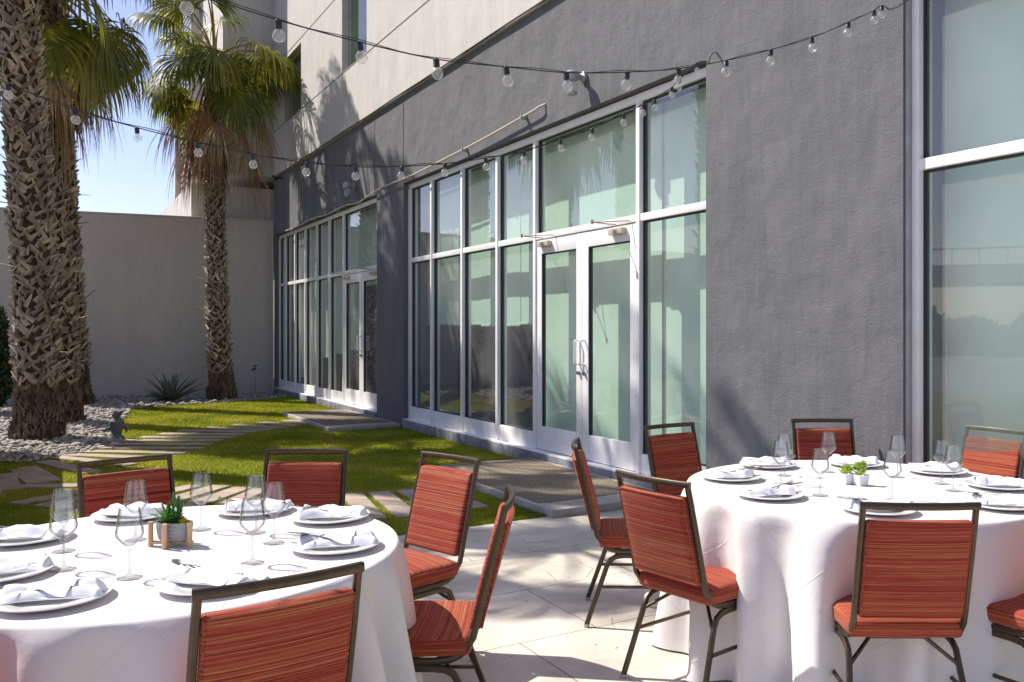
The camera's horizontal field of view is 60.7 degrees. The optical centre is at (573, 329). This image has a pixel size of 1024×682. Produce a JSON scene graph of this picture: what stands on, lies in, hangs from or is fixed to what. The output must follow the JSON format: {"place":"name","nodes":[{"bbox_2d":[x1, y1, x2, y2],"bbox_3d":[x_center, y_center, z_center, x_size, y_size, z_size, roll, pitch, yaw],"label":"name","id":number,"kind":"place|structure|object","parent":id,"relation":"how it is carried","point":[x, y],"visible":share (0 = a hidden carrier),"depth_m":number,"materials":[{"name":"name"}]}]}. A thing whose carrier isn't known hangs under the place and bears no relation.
{"place":"outdoors","nodes":[
{"label":"outdoors","id":0,"kind":"place"},
{"bbox_2d":[0,0,174,214],"label":"sky","id":1,"kind":"structure","parent":0,"point":[121,181],"materials":[{"name":"blue"}]},
{"bbox_2d":[0,391,285,462],"bbox_3d":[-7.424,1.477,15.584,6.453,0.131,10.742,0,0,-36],"label":"gravel","id":2,"kind":"structure","parent":0,"point":[89,424],"depth_m":13.24,"materials":[{"name":"gravel"}]},
{"bbox_2d":[0,305,13,406],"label":"shrub","id":3,"kind":"object","parent":2,"relation":"on","point":[6,385],"visible":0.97,"depth_m":15.53,"materials":[{"name":"green plant"}]},
{"bbox_2d":[0,0,93,440],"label":"palm tree","id":4,"kind":"object","parent":2,"relation":"on","point":[35,340],"visible":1,"depth_m":11.79,"materials":[{"name":"brown plant"}]},
{"bbox_2d":[61,2,95,403],"bbox_3d":[-10.341,-5.125,17.463,4.100,13.291,3.985,0,0,44],"label":"palm tree","id":5,"kind":"object","parent":2,"relation":"on","point":[85,387],"visible":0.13,"depth_m":17.33,"materials":[{"name":"brown plant"}]},
{"bbox_2d":[0,0,194,421],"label":"palm tree","id":6,"kind":"object","parent":2,"relation":"on","point":[85,69],"visible":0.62,"depth_m":13.91,"materials":[{"name":"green plant"}]},
{"bbox_2d":[103,409,128,438],"bbox_3d":[-6.280,1.292,11.965,0.292,0.415,0.216,0,0,-10],"label":"garden ornament","id":7,"kind":"object","parent":2,"relation":"on","point":[117,425],"visible":0.88,"depth_m":11.91,"materials":[{"name":"stone"}]},
{"bbox_2d":[136,372,205,400],"bbox_3d":[-8.391,1.153,18.001,1.453,0.634,1.337,0,0,0],"label":"agave","id":8,"kind":"object","parent":2,"relation":"on","point":[169,392],"visible":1,"depth_m":18.00,"materials":[{"name":"green plant"}]},
{"bbox_2d":[125,0,300,399],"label":"palm tree","id":9,"kind":"object","parent":2,"relation":"on","point":[242,95],"visible":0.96,"depth_m":18.44,"materials":[{"name":"green plant"}]},
{"bbox_2d":[0,396,546,535],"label":"lawn","id":10,"kind":"structure","parent":0,"point":[208,480],"depth_m":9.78,"materials":[{"name":"plant"}]},
{"bbox_2d":[0,472,20,491],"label":"paver","id":11,"kind":"object","parent":10,"relation":"on","point":[8,478],"visible":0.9,"depth_m":8.56,"materials":[{"name":"concrete"}]},
{"bbox_2d":[10,469,48,483],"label":"paver","id":12,"kind":"object","parent":10,"relation":"on","point":[24,477],"visible":0.62,"depth_m":8.70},
{"bbox_2d":[0,483,76,489],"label":"paver","id":13,"kind":"object","parent":10,"relation":"on","point":[45,486],"visible":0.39,"depth_m":8.23,"materials":[{"name":"concrete"}]},
{"bbox_2d":[17,466,61,482],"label":"paver","id":14,"kind":"object","parent":10,"relation":"on","point":[39,474],"visible":0.8,"depth_m":8.92,"materials":[{"name":"concrete"}]},
{"bbox_2d":[8,490,77,505],"bbox_3d":[-4.602,1.498,7.895,0.170,0.032,0.950,0,0,23],"label":"paver","id":15,"kind":"object","parent":10,"relation":"on","point":[44,498],"visible":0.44,"depth_m":7.66,"materials":[{"name":"concrete"}]},
{"bbox_2d":[33,496,77,508],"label":"paver","id":16,"kind":"object","parent":10,"relation":"on","point":[63,502],"visible":0.32,"depth_m":7.48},
{"bbox_2d":[55,502,77,510],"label":"paver","id":17,"kind":"object","parent":10,"relation":"on","point":[70,506],"visible":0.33,"depth_m":7.27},
{"bbox_2d":[34,460,101,473],"bbox_3d":[-5.521,1.498,9.487,1.254,0.032,0.190,0,0,38],"label":"paver","id":18,"kind":"object","parent":10,"relation":"on","point":[61,465],"visible":0.77,"depth_m":9.45,"materials":[{"name":"concrete"}]},
{"bbox_2d":[52,456,137,466],"bbox_3d":[-5.473,1.498,9.907,1.310,0.032,0.170,0,0,27],"label":"paver","id":19,"kind":"object","parent":10,"relation":"on","point":[71,458],"visible":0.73,"depth_m":9.96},
{"bbox_2d":[63,453,139,458],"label":"paver","id":20,"kind":"object","parent":10,"relation":"on","point":[112,456],"visible":0.36,"depth_m":10.29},
{"bbox_2d":[78,450,190,454],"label":"paver","id":21,"kind":"object","parent":10,"relation":"on","point":[141,452],"visible":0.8,"depth_m":10.62,"materials":[{"name":"concrete"}]},
{"bbox_2d":[100,446,203,449],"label":"paver","id":22,"kind":"object","parent":10,"relation":"on","point":[134,448],"visible":0.58,"depth_m":10.99,"materials":[{"name":"concrete"}]},
{"bbox_2d":[110,443,213,445],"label":"paver","id":23,"kind":"object","parent":10,"relation":"on","point":[167,444],"visible":0.6,"depth_m":11.28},
{"bbox_2d":[121,439,223,441],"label":"paver","id":24,"kind":"object","parent":10,"relation":"on","point":[172,440],"visible":0.55,"depth_m":11.66,"materials":[{"name":"concrete"}]},
{"bbox_2d":[138,436,235,438],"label":"paver","id":25,"kind":"object","parent":10,"relation":"on","point":[182,437],"visible":0.77,"depth_m":12.01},
{"bbox_2d":[175,485,200,493],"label":"paver","id":26,"kind":"object","parent":10,"relation":"on","point":[183,487],"visible":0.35,"depth_m":8.19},
{"bbox_2d":[156,433,247,435],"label":"paver","id":27,"kind":"object","parent":10,"relation":"on","point":[210,434],"visible":0.68,"depth_m":12.37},
{"bbox_2d":[176,485,229,503],"bbox_3d":[-3.480,1.497,7.752,0.190,0.032,1.150,0,0,12],"label":"paver","id":28,"kind":"object","parent":10,"relation":"on","point":[185,496],"visible":0.42,"depth_m":7.98,"materials":[{"name":"concrete"}]},
{"bbox_2d":[183,487,251,506],"bbox_3d":[-3.201,1.499,7.659,0.190,0.032,1.150,0,0,8],"label":"paver","id":29,"kind":"object","parent":10,"relation":"on","point":[230,492],"visible":0.45,"depth_m":7.75,"materials":[{"name":"concrete"}]},
{"bbox_2d":[176,429,261,432],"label":"paver","id":30,"kind":"object","parent":10,"relation":"on","point":[233,431],"visible":0.64,"depth_m":12.75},
{"bbox_2d":[215,488,261,504],"bbox_3d":[-2.949,1.498,7.566,0.170,0.032,1.150,0,0,3],"label":"paver","id":31,"kind":"object","parent":10,"relation":"on","point":[250,494],"visible":0.26,"depth_m":7.79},
{"bbox_2d":[204,427,273,430],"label":"paver","id":32,"kind":"object","parent":10,"relation":"on","point":[263,429],"visible":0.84,"depth_m":13.11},
{"bbox_2d":[230,424,285,428],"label":"paver","id":33,"kind":"object","parent":10,"relation":"on","point":[261,426],"visible":0.65,"depth_m":13.39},
{"bbox_2d":[255,422,300,426],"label":"paver","id":34,"kind":"object","parent":10,"relation":"on","point":[280,424],"visible":0.66,"depth_m":13.72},
{"bbox_2d":[282,409,399,431],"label":"concrete landing slab","id":35,"kind":"structure","parent":10,"relation":"on","point":[337,420],"depth_m":13.84,"materials":[{"name":"concrete"}]},
{"bbox_2d":[345,492,385,519],"bbox_3d":[-1.793,1.498,7.383,0.190,0.032,1.150,0,0,-23],"label":"paver","id":36,"kind":"object","parent":10,"relation":"on","point":[352,499],"visible":0.46,"depth_m":7.44,"materials":[{"name":"concrete"}]},
{"bbox_2d":[369,491,410,518],"bbox_3d":[-1.550,1.498,7.477,0.190,0.032,1.145,0,0,-25],"label":"paver","id":37,"kind":"object","parent":10,"relation":"on","point":[393,503],"visible":0.68,"depth_m":7.43,"materials":[{"name":"concrete"}]},
{"bbox_2d":[396,489,413,500],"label":"paver","id":38,"kind":"object","parent":10,"relation":"on","point":[407,493],"visible":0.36,"depth_m":7.95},
{"bbox_2d":[472,500,488,509],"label":"paver","id":39,"kind":"object","parent":10,"relation":"on","point":[477,504],"visible":0.13,"depth_m":7.36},
{"bbox_2d":[439,457,652,517],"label":"concrete landing slab","id":40,"kind":"structure","parent":10,"relation":"on","point":[550,490],"depth_m":8.01,"materials":[{"name":"concrete"}]},
{"bbox_2d":[398,509,731,681],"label":"patio","id":41,"kind":"structure","parent":0,"point":[534,629],"depth_m":4.62,"materials":[{"name":"tile"}]},
{"bbox_2d":[75,454,175,517],"bbox_3d":[-1.905,1.047,3.857,0.472,0.906,0.561,0,0,-44],"label":"banquet chair","id":42,"kind":"object","parent":41,"relation":"on","point":[97,492],"visible":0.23,"depth_m":4.00,"materials":[{"name":"fabric"}]},
{"bbox_2d":[186,561,364,681],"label":"banquet chair","id":43,"kind":"object","parent":41,"relation":"on","point":[309,638],"visible":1,"depth_m":2.10,"materials":[{"name":"fabric"}]},
{"bbox_2d":[261,449,348,506],"bbox_3d":[-1.330,1.047,4.086,0.472,0.906,0.561,0,0,0],"label":"banquet chair","id":44,"kind":"object","parent":41,"relation":"on","point":[317,484],"visible":0.25,"depth_m":4.29,"materials":[{"name":"fabric"}]},
{"bbox_2d":[403,451,480,660],"bbox_3d":[-0.753,1.047,3.950,0.472,0.906,0.561,0,0,41],"label":"banquet chair","id":45,"kind":"object","parent":41,"relation":"on","point":[441,509],"visible":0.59,"depth_m":4.02,"materials":[{"name":"fabric"}]},
{"bbox_2d":[407,484,514,681],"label":"banquet chair","id":46,"kind":"object","parent":41,"relation":"on","point":[444,632],"visible":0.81,"depth_m":2.97,"materials":[{"name":"fabric"}]},
{"bbox_2d":[571,437,650,627],"bbox_3d":[0.269,1.047,4.612,0.561,0.906,0.472,0,0,2],"label":"banquet chair","id":47,"kind":"object","parent":41,"relation":"on","point":[610,534],"visible":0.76,"depth_m":4.42,"materials":[{"name":"fabric"}]},
{"bbox_2d":[643,422,701,494],"bbox_3d":[0.751,1.047,5.302,0.472,0.906,0.561,0,0,-35],"label":"banquet chair","id":48,"kind":"object","parent":41,"relation":"on","point":[673,456],"visible":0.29,"depth_m":5.44,"materials":[{"name":"fabric"}]},
{"bbox_2d":[615,469,738,681],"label":"banquet chair","id":49,"kind":"object","parent":41,"relation":"on","point":[664,541],"visible":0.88,"depth_m":3.55,"materials":[{"name":"fabric"}]},
{"bbox_2d":[791,418,855,459],"bbox_3d":[1.670,1.047,5.577,0.472,0.906,0.561,0,0,-1],"label":"banquet chair","id":50,"kind":"object","parent":41,"relation":"on","point":[807,442],"visible":0.27,"depth_m":5.78,"materials":[{"name":"fabric"}]},
{"bbox_2d":[832,501,981,681],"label":"banquet chair","id":51,"kind":"object","parent":41,"relation":"on","point":[912,579],"visible":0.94,"depth_m":3.05,"materials":[{"name":"fabric"}]},
{"bbox_2d":[959,425,1023,478],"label":"banquet chair","id":52,"kind":"object","parent":41,"relation":"on","point":[994,456],"visible":0.23,"depth_m":5.23,"materials":[{"name":"fabric"}]},
{"bbox_2d":[986,593,1023,681],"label":"banquet chair","id":53,"kind":"object","parent":41,"relation":"on","point":[1008,613],"visible":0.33,"depth_m":3.25,"materials":[{"name":"fabric"}]},
{"bbox_3d":[-1.372,1.124,2.938,1.514,0.753,1.514,0,0,0],"label":"round table","id":54,"kind":"object","parent":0,"visible":0},
{"bbox_2d":[0,505,422,681],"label":"tablecloth","id":55,"kind":"object","parent":54,"relation":"on","point":[137,630],"visible":0.66,"depth_m":2.62,"materials":[{"name":"white fabric"}]},
{"bbox_2d":[0,556,56,582],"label":"plate","id":56,"kind":"object","parent":55,"relation":"on","point":[5,577],"visible":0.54,"depth_m":2.60,"materials":[{"name":"white"}]},
{"bbox_2d":[0,554,52,573],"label":"napkin","id":57,"kind":"object","parent":56,"relation":"on","point":[36,562],"visible":1,"depth_m":2.62,"materials":[{"name":"white fabric"}]},
{"bbox_2d":[0,525,73,546],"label":"plate","id":58,"kind":"object","parent":55,"relation":"on","point":[17,542],"visible":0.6,"depth_m":3.03,"materials":[{"name":"white"}]},
{"bbox_2d":[0,524,69,539],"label":"napkin","id":59,"kind":"object","parent":58,"relation":"on","point":[24,531],"visible":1,"depth_m":3.03,"materials":[{"name":"white fabric"}]},
{"bbox_2d":[0,577,113,612],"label":"plate","id":60,"kind":"object","parent":55,"relation":"on","point":[33,606],"visible":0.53,"depth_m":2.32,"materials":[{"name":"white"}]},
{"bbox_2d":[0,577,108,604],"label":"napkin","id":61,"kind":"object","parent":60,"relation":"on","point":[86,587],"visible":1,"depth_m":2.35,"materials":[{"name":"white fabric"}]},
{"bbox_2d":[49,501,77,572],"bbox_3d":[-1.571,0.635,2.682,0.079,0.208,0.079,0,0,29],"label":"wine glass","id":62,"kind":"object","parent":55,"relation":"on","point":[61,542],"visible":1,"depth_m":2.67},
{"bbox_2d":[115,506,143,580],"bbox_3d":[-1.323,0.635,2.594,0.079,0.208,0.079,0,0,10],"label":"wine glass","id":63,"kind":"object","parent":55,"relation":"on","point":[127,549],"visible":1,"depth_m":2.58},
{"bbox_2d":[90,505,175,521],"bbox_3d":[-1.733,0.728,3.433,0.303,0.022,0.303,0,0,8],"label":"plate","id":64,"kind":"object","parent":55,"relation":"on","point":[109,518],"visible":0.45,"depth_m":3.36,"materials":[{"name":"white"}]},
{"bbox_2d":[96,501,165,516],"bbox_3d":[-1.742,0.701,3.439,0.266,0.043,0.120,0,0,8],"label":"napkin","id":65,"kind":"object","parent":64,"relation":"on","point":[133,509],"visible":0.9,"depth_m":3.40,"materials":[{"name":"white fabric"}]},
{"bbox_2d":[148,492,193,549],"bbox_3d":[-1.377,0.647,2.987,0.176,0.186,0.122,0,0,12],"label":"planter","id":66,"kind":"object","parent":55,"relation":"on","point":[173,526],"visible":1,"depth_m":2.97,"materials":[{"name":"grey ceramic"}]},
{"bbox_2d":[154,564,267,595],"bbox_3d":[-1.043,0.728,2.515,0.303,0.022,0.303,0,0,-41],"label":"plate","id":67,"kind":"object","parent":55,"relation":"on","point":[162,585],"visible":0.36,"depth_m":2.50,"materials":[{"name":"white"}]},
{"bbox_2d":[166,564,260,585],"bbox_3d":[-1.035,0.701,2.507,0.266,0.043,0.127,0,0,18],"label":"napkin","id":68,"kind":"object","parent":67,"relation":"on","point":[208,575],"visible":0.88,"depth_m":2.48,"materials":[{"name":"white fabric"}]},
{"bbox_2d":[215,500,293,516],"bbox_3d":[-1.292,0.728,3.531,0.303,0.022,0.303,0,0,41],"label":"plate","id":69,"kind":"object","parent":55,"relation":"on","point":[222,511],"visible":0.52,"depth_m":3.47,"materials":[{"name":"white"}]},
{"bbox_2d":[223,498,292,510],"bbox_3d":[-1.283,0.703,3.536,0.266,0.040,0.132,0,0,-8],"label":"napkin","id":70,"kind":"object","parent":69,"relation":"on","point":[268,504],"visible":0.92,"depth_m":3.50,"materials":[{"name":"white fabric"}]},
{"bbox_2d":[289,506,369,524],"bbox_3d":[-0.949,0.728,3.395,0.303,0.022,0.303,0,0,-16],"label":"plate","id":71,"kind":"object","parent":55,"relation":"on","point":[321,521],"visible":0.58,"depth_m":3.33,"materials":[{"name":"white"}]},
{"bbox_2d":[296,504,367,518],"bbox_3d":[-0.938,0.699,3.394,0.266,0.047,0.134,0,0,-10],"label":"napkin","id":72,"kind":"object","parent":71,"relation":"on","point":[334,511],"visible":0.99,"depth_m":3.36,"materials":[{"name":"white fabric"}]},
{"bbox_2d":[288,533,380,554],"bbox_3d":[-0.806,0.728,2.949,0.303,0.022,0.303,0,0,16],"label":"plate","id":73,"kind":"object","parent":55,"relation":"on","point":[292,545],"visible":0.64,"depth_m":2.89,"materials":[{"name":"white"}]},
{"bbox_2d":[297,529,377,549],"bbox_3d":[-0.795,0.700,2.944,0.266,0.045,0.139,0,0,-12],"label":"napkin","id":74,"kind":"object","parent":73,"relation":"on","point":[362,537],"visible":1,"depth_m":2.92,"materials":[{"name":"white fabric"}]},
{"bbox_3d":[1.372,1.124,4.145,1.634,0.753,1.634,0,0,0],"label":"round table","id":75,"kind":"object","parent":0,"visible":0},
{"bbox_2d":[649,460,1023,681],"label":"tablecloth","id":76,"kind":"object","parent":75,"relation":"on","point":[790,563],"visible":0.57,"depth_m":3.51,"materials":[{"name":"white fabric"}]},
{"bbox_2d":[700,470,761,481],"bbox_3d":[0.781,0.728,4.309,0.303,0.022,0.303,0,0,0],"label":"plate","id":77,"kind":"object","parent":76,"relation":"on","point":[757,476],"visible":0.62,"depth_m":4.25,"materials":[{"name":"white"}]},
{"bbox_2d":[701,467,754,477],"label":"napkin","id":78,"kind":"object","parent":77,"relation":"on","point":[727,473],"visible":0.99,"depth_m":4.27,"materials":[{"name":"white fabric"}]},
{"bbox_2d":[740,461,796,468],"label":"plate","id":79,"kind":"object","parent":76,"relation":"on","point":[776,466],"visible":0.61,"depth_m":4.65,"materials":[{"name":"white"}]},
{"bbox_2d":[741,456,791,464],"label":"napkin","id":80,"kind":"object","parent":79,"relation":"on","point":[765,460],"visible":0.99,"depth_m":4.68,"materials":[{"name":"white fabric"}]},
{"bbox_2d":[735,486,804,500],"bbox_3d":[0.868,0.728,3.852,0.303,0.022,0.303,0,0,33],"label":"plate","id":81,"kind":"object","parent":76,"relation":"on","point":[800,494],"visible":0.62,"depth_m":3.80,"materials":[{"name":"white"}]},
{"bbox_2d":[737,484,796,497],"bbox_3d":[0.859,0.703,3.846,0.266,0.040,0.132,0,0,-16],"label":"napkin","id":82,"kind":"object","parent":81,"relation":"on","point":[763,490],"visible":0.99,"depth_m":3.82,"materials":[{"name":"white fabric"}]},
{"bbox_2d":[838,464,854,484],"bbox_3d":[1.319,0.692,4.183,0.082,0.096,0.074,0,0,-20],"label":"succulent pot","id":83,"kind":"object","parent":76,"relation":"on","point":[845,475],"visible":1,"depth_m":4.17,"materials":[{"name":"white ceramic"}]},
{"bbox_2d":[827,460,885,467],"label":"plate","id":84,"kind":"object","parent":76,"relation":"on","point":[880,463],"visible":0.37,"depth_m":4.69,"materials":[{"name":"white"}]},
{"bbox_2d":[829,454,878,463],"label":"napkin","id":85,"kind":"object","parent":84,"relation":"on","point":[837,458],"visible":0.91,"depth_m":4.71,"materials":[{"name":"white fabric"}]},
{"bbox_2d":[852,461,869,485],"bbox_3d":[1.372,0.681,4.140,0.075,0.119,0.069,0,0,-20],"label":"succulent pot","id":86,"kind":"object","parent":76,"relation":"on","point":[860,477],"visible":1,"depth_m":4.13,"materials":[{"name":"white ceramic"}]},
{"bbox_2d":[839,500,916,515],"bbox_3d":[1.240,0.728,3.542,0.303,0.022,0.303,0,0,-41],"label":"plate","id":87,"kind":"object","parent":76,"relation":"on","point":[844,504],"visible":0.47,"depth_m":3.50,"materials":[{"name":"white"}]},
{"bbox_2d":[847,497,911,510],"bbox_3d":[1.250,0.699,3.539,0.266,0.047,0.134,0,0,-5],"label":"napkin","id":88,"kind":"object","parent":87,"relation":"on","point":[854,504],"visible":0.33,"depth_m":3.53,"materials":[{"name":"white fabric"}]},
{"bbox_2d":[906,466,968,475],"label":"plate","id":89,"kind":"object","parent":76,"relation":"on","point":[937,473],"visible":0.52,"depth_m":4.42,"materials":[{"name":"white"}]},
{"bbox_2d":[907,461,962,471],"bbox_3d":[1.870,0.701,4.505,0.266,0.043,0.127,0,0,12],"label":"napkin","id":90,"kind":"object","parent":89,"relation":"on","point":[936,466],"visible":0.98,"depth_m":4.47,"materials":[{"name":"white fabric"}]},
{"bbox_2d":[961,495,1023,510],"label":"plate","id":91,"kind":"object","parent":76,"relation":"on","point":[1000,507],"visible":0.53,"depth_m":3.60,"materials":[{"name":"white"}]},
{"bbox_2d":[969,493,1023,506],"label":"napkin","id":92,"kind":"object","parent":91,"relation":"on","point":[1009,499],"visible":0.94,"depth_m":3.61,"materials":[{"name":"white fabric"}]},
{"bbox_2d":[964,478,1023,490],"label":"plate","id":93,"kind":"object","parent":76,"relation":"on","point":[1002,488],"visible":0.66,"depth_m":4.04,"materials":[{"name":"white"}]},
{"bbox_2d":[971,475,1023,486],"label":"napkin","id":94,"kind":"object","parent":93,"relation":"on","point":[993,480],"visible":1,"depth_m":4.05,"materials":[{"name":"white fabric"}]},
{"label":"ground","id":95,"kind":"structure","parent":0,"visible":0},
{"bbox_2d":[0,207,273,398],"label":"back wall","id":96,"kind":"structure","parent":95,"relation":"on","point":[144,273],"depth_m":19.82,"materials":[{"name":"paint"}]},
{"bbox_2d":[159,0,1023,495],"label":"hotel building","id":97,"kind":"structure","parent":95,"relation":"on","point":[751,256],"depth_m":8.34,"materials":[{"name":"paint"}]},
{"bbox_2d":[272,228,272,391],"bbox_3d":[-7.090,-0.450,20.510,0.037,3.900,0.037,0,0,0],"label":"wall pipe","id":98,"kind":"object","parent":97,"relation":"attached to","point":[272,309],"depth_m":20.49,"materials":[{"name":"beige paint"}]},
{"bbox_2d":[290,50,300,116],"bbox_3d":[-6.043,-5.420,19.218,0.080,1.400,1.464,0,0,-31],"label":"window frame","id":99,"kind":"structure","parent":97,"relation":"in","point":[298,55],"depth_m":19.78,"materials":[{"name":"grey metal"}]},
{"bbox_2d":[279,197,376,402],"bbox_3d":[-5.051,-0.441,17.636,0.137,3.598,7.328,0,0,-31],"label":"window frame","id":100,"kind":"structure","parent":97,"relation":"in","point":[290,281],"depth_m":18.65,"materials":[{"name":"white metal"}]},
{"bbox_2d":[331,272,360,405],"bbox_3d":[-4.132,0.143,15.789,0.354,2.414,1.017,0,0,-31],"label":"door","id":101,"kind":"structure","parent":97,"relation":"in","point":[351,396],"depth_m":16.12,"materials":[{"name":"white metal"}]},
{"bbox_2d":[343,182,355,196],"bbox_3d":[-3.956,-2.481,15.365,0.215,0.250,0.130,0,0,-31],"label":"wall lamp","id":102,"kind":"object","parent":97,"relation":"attached to","point":[347,185],"visible":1,"depth_m":15.31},
{"bbox_2d":[348,0,352,66],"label":"window frame","id":103,"kind":"structure","parent":97,"relation":"in","point":[350,2],"depth_m":16.03,"materials":[{"name":"grey metal"}]},
{"bbox_2d":[356,267,376,409],"bbox_3d":[-3.600,0.143,14.915,0.354,2.414,1.017,0,0,-31],"label":"door","id":104,"kind":"structure","parent":97,"relation":"in","point":[369,400],"depth_m":15.32,"materials":[{"name":"white metal"}]},
{"bbox_2d":[179,0,907,91],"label":"string lights","id":105,"kind":"object","parent":97,"relation":"hanging from","point":[359,44],"visible":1,"depth_m":2.68,"materials":[{"name":"black rubber"}]},
{"bbox_2d":[520,233,581,455],"bbox_3d":[-0.274,0.143,9.471,0.354,2.414,0.980,0,0,-31],"label":"door","id":106,"kind":"structure","parent":97,"relation":"in","point":[552,439],"depth_m":9.65,"materials":[{"name":"white metal"}]},
{"bbox_2d":[408,67,705,475],"bbox_3d":[-0.613,-0.441,10.369,0.137,3.598,7.197,0,0,-31],"label":"window frame","id":107,"kind":"structure","parent":97,"relation":"in","point":[498,429],"depth_m":10.78,"materials":[{"name":"white metal"}]},
{"bbox_2d":[567,70,586,95],"bbox_3d":[0.024,-2.511,8.849,0.215,0.250,0.130,0,0,-31],"label":"wall lamp","id":108,"kind":"object","parent":97,"relation":"attached to","point":[575,77],"visible":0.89,"depth_m":8.81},
{"bbox_2d":[579,220,635,471],"bbox_3d":[0.240,0.143,8.629,0.354,2.414,0.980,0,0,-31],"label":"door","id":109,"kind":"structure","parent":97,"relation":"in","point":[608,451],"depth_m":8.82,"materials":[{"name":"white metal"}]},
{"bbox_2d":[708,0,871,74],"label":"guy wire","id":110,"kind":"object","parent":97,"relation":"attached to","point":[719,56],"visible":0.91,"depth_m":3.82,"materials":[{"name":"grey"}]},
{"bbox_2d":[0,61,709,179],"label":"string lights","id":111,"kind":"object","parent":110,"relation":"hanging from","point":[74,111],"visible":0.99,"depth_m":2.91,"materials":[{"name":"black rubber"},{"name":"clear glass"}]},
{"bbox_2d":[912,0,1023,462],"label":"window frame","id":112,"kind":"structure","parent":97,"relation":"in","point":[923,163],"depth_m":5.62,"materials":[{"name":"white metal"}]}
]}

